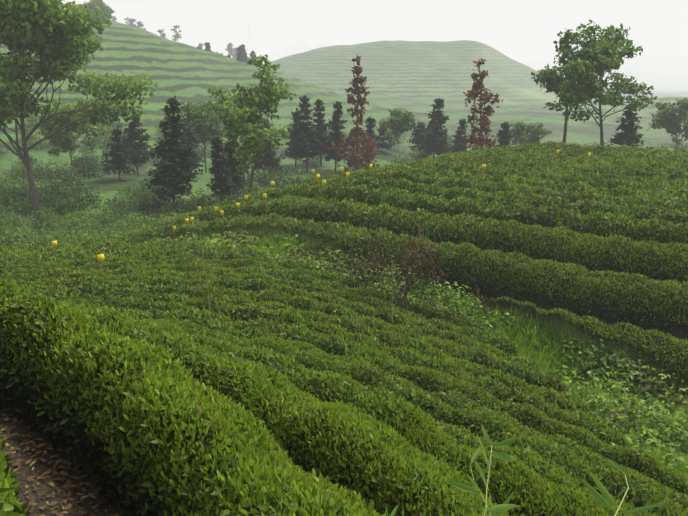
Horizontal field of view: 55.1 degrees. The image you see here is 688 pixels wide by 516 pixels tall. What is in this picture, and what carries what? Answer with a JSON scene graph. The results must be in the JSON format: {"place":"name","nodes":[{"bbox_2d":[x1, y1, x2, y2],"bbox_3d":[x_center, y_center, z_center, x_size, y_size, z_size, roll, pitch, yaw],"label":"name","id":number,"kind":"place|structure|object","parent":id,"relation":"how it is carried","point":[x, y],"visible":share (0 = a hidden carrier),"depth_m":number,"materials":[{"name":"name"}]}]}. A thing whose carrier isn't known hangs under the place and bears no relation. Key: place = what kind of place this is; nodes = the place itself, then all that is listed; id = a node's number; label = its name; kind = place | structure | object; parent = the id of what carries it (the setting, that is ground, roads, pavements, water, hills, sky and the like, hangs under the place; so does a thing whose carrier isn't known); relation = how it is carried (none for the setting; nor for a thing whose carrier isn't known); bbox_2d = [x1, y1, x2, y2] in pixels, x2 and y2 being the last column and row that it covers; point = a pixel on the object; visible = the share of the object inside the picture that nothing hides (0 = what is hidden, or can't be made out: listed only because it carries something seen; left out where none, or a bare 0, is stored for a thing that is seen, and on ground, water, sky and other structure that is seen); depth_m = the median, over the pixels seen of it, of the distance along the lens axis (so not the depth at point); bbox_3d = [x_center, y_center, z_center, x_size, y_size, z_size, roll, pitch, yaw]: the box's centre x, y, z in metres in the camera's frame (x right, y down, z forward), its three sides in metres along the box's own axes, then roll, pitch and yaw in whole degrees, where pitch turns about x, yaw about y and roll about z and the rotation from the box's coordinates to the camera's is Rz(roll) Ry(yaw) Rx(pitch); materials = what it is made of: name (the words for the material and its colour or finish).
{"place":"outdoors","nodes":[
{"label":"outdoors","id":0,"kind":"place"},
{"bbox_2d":[0,12,687,515],"bbox_3d":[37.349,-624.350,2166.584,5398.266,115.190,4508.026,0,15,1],"label":"hillside terrain","id":1,"kind":"structure","parent":0,"point":[416,78],"depth_m":58.86,"materials":[{"name":"green plant"}]},
{"bbox_2d":[52,240,57,251],"bbox_3d":[-12.768,-0.108,29.236,0.220,1.420,0.015,-9,17,-30],"label":"insect trap","id":2,"kind":"object","parent":1,"relation":"on","point":[54,243],"visible":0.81,"depth_m":29.10,"materials":[{"name":"yellow plastic"}]},
{"bbox_2d":[0,413,123,515],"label":"leaf litter","id":3,"kind":"object","parent":1,"relation":"on","point":[30,478],"visible":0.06,"depth_m":4.35,"materials":[{"name":"brown plant"}]},
{"bbox_2d":[97,253,104,272],"bbox_3d":[-8.400,0.523,22.938,0.220,1.420,0.015,-10,18,-32],"label":"insect trap","id":4,"kind":"object","parent":1,"relation":"on","point":[101,259],"visible":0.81,"depth_m":22.80,"materials":[{"name":"yellow plastic"}]},
{"bbox_2d":[195,181,209,309],"bbox_3d":[-3.828,-0.156,18.191,0.371,4.051,0.290,-4,15,-14],"label":"bare sapling","id":5,"kind":"object","parent":1,"relation":"on","point":[202,252],"visible":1,"depth_m":18.15,"materials":[{"name":"beige wood"}]},
{"bbox_2d":[271,40,333,60],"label":"distant hills","id":6,"kind":"structure","parent":1,"relation":"on","point":[298,46],"depth_m":2184.28,"materials":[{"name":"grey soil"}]},
{"bbox_2d":[0,286,634,515],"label":"tea bushes","id":7,"kind":"object","parent":1,"relation":"on","point":[264,464],"visible":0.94,"depth_m":4.53,"materials":[{"name":"green plant"}]},
{"bbox_2d":[0,219,687,430],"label":"tea bushes","id":8,"kind":"object","parent":1,"relation":"on","point":[196,314],"visible":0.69,"depth_m":22.77,"materials":[{"name":"green plant"}]},
{"bbox_2d":[0,141,687,264],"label":"tea bushes","id":9,"kind":"object","parent":1,"relation":"on","point":[31,252],"visible":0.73,"depth_m":35.74,"materials":[{"name":"green plant"}]},
{"bbox_2d":[0,277,687,515],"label":"tea bushes","id":10,"kind":"object","parent":1,"relation":"on","point":[178,336],"visible":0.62,"depth_m":9.83,"materials":[{"name":"green plant"}]},
{"bbox_2d":[384,242,392,344],"bbox_3d":[1.267,1.193,18.091,0.175,3.264,0.551,-7,17,-25],"label":"stem","id":11,"kind":"object","parent":1,"relation":"on","point":[392,303],"visible":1,"depth_m":18.12,"materials":[{"name":"beige wood"}]},
{"bbox_2d":[347,234,447,311],"bbox_3d":[2.125,0.468,24.737,3.185,2.885,3.248,11,19,36],"label":"brown shrub","id":12,"kind":"object","parent":1,"relation":"on","point":[416,263],"depth_m":24.54,"materials":[{"name":"brown plant"}]},
{"bbox_2d":[145,230,687,478],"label":"weeds","id":13,"kind":"object","parent":1,"relation":"on","point":[637,412],"visible":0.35,"depth_m":21.13,"materials":[{"name":"green plant"}]},
{"bbox_2d":[199,231,687,493],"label":"weed grass","id":14,"kind":"structure","parent":1,"relation":"on","point":[534,342],"depth_m":23.81,"materials":[{"name":"green plant"}]},
{"bbox_2d":[61,0,687,62],"label":"sky","id":15,"kind":"structure","parent":0,"point":[524,31],"materials":[{"name":"white"}]}
]}

